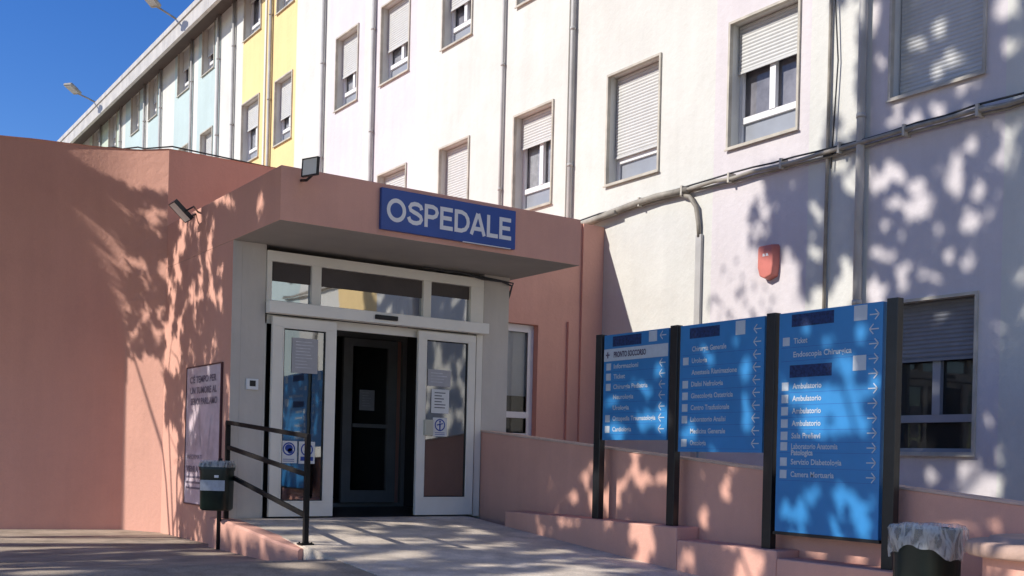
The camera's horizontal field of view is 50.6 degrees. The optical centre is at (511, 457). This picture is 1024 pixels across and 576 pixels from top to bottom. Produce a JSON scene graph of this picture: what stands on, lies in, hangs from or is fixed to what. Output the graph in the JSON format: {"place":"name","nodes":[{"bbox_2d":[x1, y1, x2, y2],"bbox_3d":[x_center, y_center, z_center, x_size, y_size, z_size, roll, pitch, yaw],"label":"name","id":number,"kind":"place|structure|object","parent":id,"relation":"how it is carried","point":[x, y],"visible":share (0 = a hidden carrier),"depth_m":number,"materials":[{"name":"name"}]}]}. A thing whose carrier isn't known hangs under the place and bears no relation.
{"place":"outdoors","nodes":[
{"label":"outdoors","id":0,"kind":"place"},
{"bbox_2d":[0,0,193,140],"label":"sky","id":1,"kind":"structure","parent":0,"point":[45,45],"materials":[{"name":"blue"}]},
{"bbox_2d":[0,529,376,575],"bbox_3d":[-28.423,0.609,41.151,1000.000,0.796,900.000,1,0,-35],"label":"street","id":2,"kind":"structure","parent":0,"point":[64,552],"depth_m":9.79,"materials":[{"name":"concrete"}]},
{"bbox_2d":[199,458,235,549],"bbox_3d":[-2.966,0.469,10.865,0.340,0.920,0.268,1,0,7],"label":"litter bin","id":3,"kind":"object","parent":2,"relation":"on","point":[216,486],"visible":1,"depth_m":10.75,"materials":[{"name":"black paint"}]},
{"bbox_2d":[208,517,302,560],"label":"ramp kerb","id":4,"kind":"structure","parent":2,"relation":"on","point":[237,536],"depth_m":10.29,"materials":[{"name":"pink paint"}]},
{"bbox_2d":[0,135,603,543],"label":"entrance block","id":5,"kind":"structure","parent":2,"relation":"on","point":[128,295],"depth_m":12.98,"materials":[{"name":"pink paint"}]},
{"bbox_2d":[168,199,198,222],"bbox_3d":[-3.600,-2.706,11.931,0.332,0.209,0.260,1,0,-35],"label":"wall floodlight","id":6,"kind":"object","parent":5,"relation":"attached to","point":[181,211],"depth_m":11.84,"materials":[{"name":"black paint"}]},
{"bbox_2d":[112,146,275,167],"bbox_3d":[-5.280,-3.748,12.974,6.588,0.098,0.628,1,0,-19],"label":"parapet wire","id":7,"kind":"object","parent":5,"relation":"on","point":[189,150],"visible":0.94,"depth_m":13.17,"materials":[{"name":"black metal"}]},
{"bbox_2d":[183,362,222,505],"bbox_3d":[-3.358,-0.241,11.749,0.024,1.530,1.130,1,0,-35],"label":"wall poster","id":8,"kind":"object","parent":5,"relation":"attached to","point":[203,414],"depth_m":11.79,"materials":[{"name":"white paper"}]},
{"bbox_2d":[246,378,258,389],"bbox_3d":[-2.697,-0.762,11.240,0.130,0.115,0.032,1,0,-35],"label":"intercom","id":9,"kind":"object","parent":5,"relation":"attached to","point":[251,384],"visible":1,"depth_m":11.22,"materials":[{"name":"white plastic"}]},
{"bbox_2d":[282,441,296,462],"bbox_3d":[-2.359,-0.059,11.438,0.186,0.235,0.004,1,0,-35],"label":"paper notice","id":10,"kind":"object","parent":5,"relation":"attached to","point":[289,451],"visible":1,"depth_m":11.44,"materials":[{"name":"white paper"}]},
{"bbox_2d":[267,316,336,516],"bbox_3d":[-2.230,-0.424,11.528,0.730,2.100,0.051,1,0,-35],"label":"sliding door","id":11,"kind":"structure","parent":5,"relation":"in","point":[299,402],"depth_m":11.52,"materials":[{"name":"glass"}]},
{"bbox_2d":[298,441,314,463],"bbox_3d":[-2.190,-0.053,11.554,0.184,0.236,0.004,1,0,-35],"label":"paper notice","id":12,"kind":"object","parent":11,"relation":"attached to","point":[301,452],"visible":0.53,"depth_m":11.53,"materials":[{"name":"white paper"}]},
{"bbox_2d":[291,337,317,373],"bbox_3d":[-2.204,-1.083,11.527,0.295,0.370,0.004,1,0,-35],"label":"paper notice","id":13,"kind":"object","parent":5,"relation":"attached to","point":[304,355],"visible":1,"depth_m":11.53,"materials":[{"name":"white paper"}]},
{"bbox_2d":[300,156,319,181],"bbox_3d":[-1.906,-2.685,10.083,0.114,0.184,0.351,1,0,-35],"label":"canopy floodlight","id":14,"kind":"object","parent":5,"relation":"attached to","point":[310,168],"visible":1,"depth_m":10.01,"materials":[{"name":"black paint"}]},
{"bbox_2d":[359,390,374,410],"bbox_3d":[-1.924,-0.761,14.362,0.220,0.270,0.004,1,0,-35],"label":"paper notice","id":15,"kind":"object","parent":5,"relation":"attached to","point":[366,399],"visible":1,"depth_m":14.36,"materials":[{"name":"white paper"}]},
{"bbox_2d":[333,330,407,506],"bbox_3d":[-2.214,-0.533,14.211,1.880,2.360,0.160,1,0,-35],"label":"inner door","id":16,"kind":"structure","parent":5,"relation":"in","point":[367,438],"depth_m":14.41,"materials":[{"name":"black glass"}]},
{"bbox_2d":[265,250,483,322],"bbox_3d":[-1.466,-1.877,12.104,2.695,0.538,0.080,1,0,-35],"label":"transom window","id":17,"kind":"structure","parent":5,"relation":"in","point":[290,277],"depth_m":12.03,"materials":[{"name":"glass"}]},
{"bbox_2d":[428,369,450,386],"bbox_3d":[-0.838,-0.915,12.473,0.305,0.190,0.004,1,0,-35],"label":"paper notice","id":18,"kind":"object","parent":5,"relation":"attached to","point":[441,378],"visible":1,"depth_m":12.47,"materials":[{"name":"white paper"}]},
{"bbox_2d":[431,389,448,413],"bbox_3d":[-0.828,-0.648,12.485,0.235,0.275,0.004,1,0,-35],"label":"paper notice","id":19,"kind":"object","parent":5,"relation":"attached to","point":[439,401],"visible":1,"depth_m":12.48,"materials":[{"name":"white paper"}]},
{"bbox_2d":[433,417,446,436],"bbox_3d":[-0.833,-0.353,12.486,0.190,0.215,0.005,1,0,-35],"label":"paper notice","id":20,"kind":"object","parent":5,"relation":"attached to","point":[439,426],"visible":1,"depth_m":12.49,"materials":[{"name":"white paper"}]},
{"bbox_2d":[413,330,475,514],"bbox_3d":[-0.773,-0.389,12.533,0.770,2.100,0.051,1,0,-35],"label":"sliding door","id":21,"kind":"structure","parent":5,"relation":"in","point":[443,466],"depth_m":12.55,"materials":[{"name":"glass"}]},
{"bbox_2d":[423,420,432,435],"bbox_3d":[-0.957,-0.343,12.366,0.110,0.180,0.052,1,0,-35],"label":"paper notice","id":22,"kind":"object","parent":21,"relation":"attached to","point":[427,427],"visible":1,"depth_m":12.34,"materials":[{"name":"white paper"}]},
{"bbox_2d":[379,187,515,249],"bbox_3d":[-0.636,-2.443,11.138,1.610,0.416,0.049,1,0,-35],"label":"hospital sign","id":23,"kind":"object","parent":5,"relation":"attached to","point":[400,211],"visible":1,"depth_m":11.08,"materials":[{"name":"blue metal"}]},
{"bbox_2d":[423,266,513,297],"bbox_3d":[-0.486,-2.033,12.665,1.307,0.252,0.132,1,0,-42],"label":"loose cable","id":24,"kind":"object","parent":5,"relation":"hanging from","point":[482,278],"visible":1,"depth_m":12.70,"materials":[{"name":"black rubber"}]},
{"bbox_2d":[506,323,533,435],"bbox_3d":[-0.331,-1.123,15.870,1.440,1.730,0.210,1,0,-35],"label":"window","id":25,"kind":"structure","parent":5,"relation":"in","point":[520,337],"depth_m":16.16,"materials":[{"name":"glass"}]},
{"bbox_2d":[238,516,696,575],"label":"ramp","id":26,"kind":"structure","parent":2,"relation":"on","point":[428,546],"depth_m":10.02,"materials":[{"name":"concrete"}]},
{"bbox_2d":[223,420,313,544],"bbox_3d":[-2.373,0.201,10.371,0.127,1.135,1.842,1,0,-38],"label":"handrail","id":27,"kind":"object","parent":26,"relation":"on","point":[304,513],"visible":0.81,"depth_m":10.03,"materials":[{"name":"metal"}]},
{"bbox_2d":[505,511,892,575],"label":"stepped ledge","id":28,"kind":"object","parent":26,"relation":"on","point":[683,548],"visible":0.77,"depth_m":9.72,"materials":[{"name":"pink paint"}]},
{"bbox_2d":[592,297,903,569],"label":"direction boards","id":29,"kind":"object","parent":28,"relation":"on","point":[807,404],"visible":1,"depth_m":8.80,"materials":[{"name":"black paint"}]},
{"bbox_2d":[892,526,962,575],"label":"round bin","id":30,"kind":"object","parent":26,"relation":"on","point":[927,551],"visible":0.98,"depth_m":7.02,"materials":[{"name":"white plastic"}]},
{"bbox_2d":[58,0,1023,502],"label":"hospital building","id":31,"kind":"structure","parent":2,"relation":"on","point":[576,108],"depth_m":15.06,"materials":[{"name":"white paint"}]},
{"bbox_2d":[64,83,95,102],"bbox_3d":[-16.041,-13.555,40.282,0.357,0.352,1.528,1,0,17],"label":"roof floodlight","id":32,"kind":"object","parent":31,"relation":"on","point":[72,88],"visible":0.97,"depth_m":39.84,"materials":[{"name":"metal"}]},
{"bbox_2d":[92,132,98,145],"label":"window","id":33,"kind":"structure","parent":31,"relation":"in","point":[98,132],"depth_m":43.56,"materials":[{"name":"white plastic"}]},
{"bbox_2d":[108,112,116,146],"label":"window","id":34,"kind":"structure","parent":31,"relation":"in","point":[115,118],"depth_m":41.48,"materials":[{"name":"white plastic"}]},
{"bbox_2d":[129,91,139,136],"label":"window","id":35,"kind":"structure","parent":31,"relation":"in","point":[138,97],"depth_m":38.94,"materials":[{"name":"white plastic"}]},
{"bbox_2d":[147,74,157,121],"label":"window","id":36,"kind":"structure","parent":31,"relation":"in","point":[156,80],"depth_m":37.16,"materials":[{"name":"white plastic"}]},
{"bbox_2d":[145,0,176,19],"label":"roof floodlight","id":37,"kind":"object","parent":31,"relation":"on","point":[153,3],"visible":0.94,"depth_m":31.94,"materials":[{"name":"metal"}]},
{"bbox_2d":[178,143,187,151],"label":"window","id":38,"kind":"structure","parent":31,"relation":"in","point":[186,144],"depth_m":33.88,"materials":[{"name":"white plastic"}]},
{"bbox_2d":[176,44,190,97],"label":"window","id":39,"kind":"structure","parent":31,"relation":"in","point":[186,65],"depth_m":34.53,"materials":[{"name":"white plastic"}]},
{"bbox_2d":[199,125,212,155],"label":"window","id":40,"kind":"structure","parent":31,"relation":"in","point":[209,138],"depth_m":32.43,"materials":[{"name":"white plastic"}]},
{"bbox_2d":[200,20,215,77],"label":"window","id":41,"kind":"structure","parent":31,"relation":"in","point":[211,34],"depth_m":32.54,"materials":[{"name":"white plastic"}]},
{"bbox_2d":[240,93,259,161],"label":"window","id":42,"kind":"structure","parent":31,"relation":"in","point":[253,110],"depth_m":29.65,"materials":[{"name":"white plastic"}]},
{"bbox_2d":[242,0,261,42],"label":"window","id":43,"kind":"structure","parent":31,"relation":"in","point":[255,28],"depth_m":29.76,"materials":[{"name":"white plastic"}]},
{"bbox_2d":[272,69,292,147],"bbox_3d":[-5.687,-8.803,27.461,0.340,1.716,1.170,1,0,-35],"label":"window","id":44,"kind":"structure","parent":31,"relation":"in","point":[287,86],"depth_m":27.70,"materials":[{"name":"white plastic"}]},
{"bbox_2d":[275,0,294,15],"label":"window","id":45,"kind":"structure","parent":31,"relation":"in","point":[287,2],"depth_m":27.82,"materials":[{"name":"white plastic"}]},
{"bbox_2d":[333,22,359,112],"bbox_3d":[-3.620,-8.753,24.465,0.340,1.716,1.190,1,0,-35],"label":"window","id":46,"kind":"structure","parent":31,"relation":"in","point":[351,44],"depth_m":24.68,"materials":[{"name":"white plastic"}]},
{"bbox_2d":[377,162,406,187],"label":"window","id":47,"kind":"structure","parent":31,"relation":"in","point":[399,179],"depth_m":22.59,"materials":[{"name":"white plastic"}]},
{"bbox_2d":[378,0,410,87],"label":"window","id":48,"kind":"structure","parent":31,"relation":"in","point":[400,14],"depth_m":22.80,"materials":[{"name":"white plastic"}]},
{"bbox_2d":[437,135,469,198],"bbox_3d":[-1.061,-5.098,20.520,0.214,1.741,1.130,1,0,-35],"label":"window","id":49,"kind":"structure","parent":31,"relation":"in","point":[458,158],"depth_m":20.65,"materials":[{"name":"white plastic"}]},
{"bbox_2d":[439,0,472,51],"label":"window","id":50,"kind":"structure","parent":31,"relation":"in","point":[462,10],"depth_m":20.86,"materials":[{"name":"white plastic"}]},
{"bbox_2d":[514,0,530,8],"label":"window","id":51,"kind":"structure","parent":31,"relation":"in","point":[518,4],"depth_m":18.73,"materials":[{"name":"white plastic"}]},
{"bbox_2d":[511,99,554,209],"bbox_3d":[0.451,-5.062,18.440,0.340,1.741,1.190,1,0,-35],"label":"window","id":52,"kind":"structure","parent":31,"relation":"in","point":[538,128],"depth_m":18.62,"materials":[{"name":"white plastic"}]},
{"bbox_2d":[603,52,661,187],"bbox_3d":[1.916,-5.027,16.317,0.340,1.741,1.250,1,0,-35],"label":"window","id":53,"kind":"structure","parent":31,"relation":"in","point":[638,119],"depth_m":16.41,"materials":[{"name":"white plastic"}]},
{"bbox_2d":[680,194,702,457],"bbox_3d":[2.454,-1.486,15.106,0.090,4.490,0.405,1,0,-39],"label":"cable trunking","id":54,"kind":"object","parent":31,"relation":"attached to","point":[698,277],"visible":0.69,"depth_m":14.98,"materials":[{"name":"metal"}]},
{"bbox_2d":[724,0,801,151],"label":"window","id":55,"kind":"structure","parent":31,"relation":"in","point":[770,45],"depth_m":14.29,"materials":[{"name":"white plastic"}]},
{"bbox_2d":[758,244,779,279],"bbox_3d":[3.291,-2.511,13.918,0.122,0.452,0.280,1,0,-35],"label":"alarm box","id":56,"kind":"object","parent":31,"relation":"attached to","point":[768,261],"visible":1,"depth_m":13.84,"materials":[{"name":"red plastic"}]},
{"bbox_2d":[581,92,1023,224],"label":"cable conduit","id":57,"kind":"object","parent":31,"relation":"attached to","point":[978,110],"visible":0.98,"depth_m":13.27,"materials":[{"name":"grey metal"}]},
{"bbox_2d":[822,0,838,308],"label":"wall pipe","id":58,"kind":"object","parent":31,"relation":"attached to","point":[827,155],"depth_m":13.18,"materials":[{"name":"grey metal"}]},
{"bbox_2d":[885,0,987,102],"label":"window","id":59,"kind":"structure","parent":31,"relation":"in","point":[944,42],"depth_m":12.18,"materials":[{"name":"white plastic"}]},
{"bbox_2d":[900,291,978,456],"bbox_3d":[4.714,-0.899,12.120,0.340,1.771,1.250,1,0,-35],"label":"window","id":60,"kind":"structure","parent":31,"relation":"in","point":[940,350],"depth_m":12.13,"materials":[{"name":"white glass"}]},
{"bbox_2d":[479,430,1023,575],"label":"parapet wall","id":61,"kind":"structure","parent":2,"relation":"on","point":[720,501],"depth_m":10.02,"materials":[{"name":"pink paint"}]},
{"bbox_2d":[965,534,1023,575],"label":"round pier","id":62,"kind":"structure","parent":2,"relation":"on","point":[1002,554],"depth_m":6.06,"materials":[{"name":"pink paint"}]}
]}

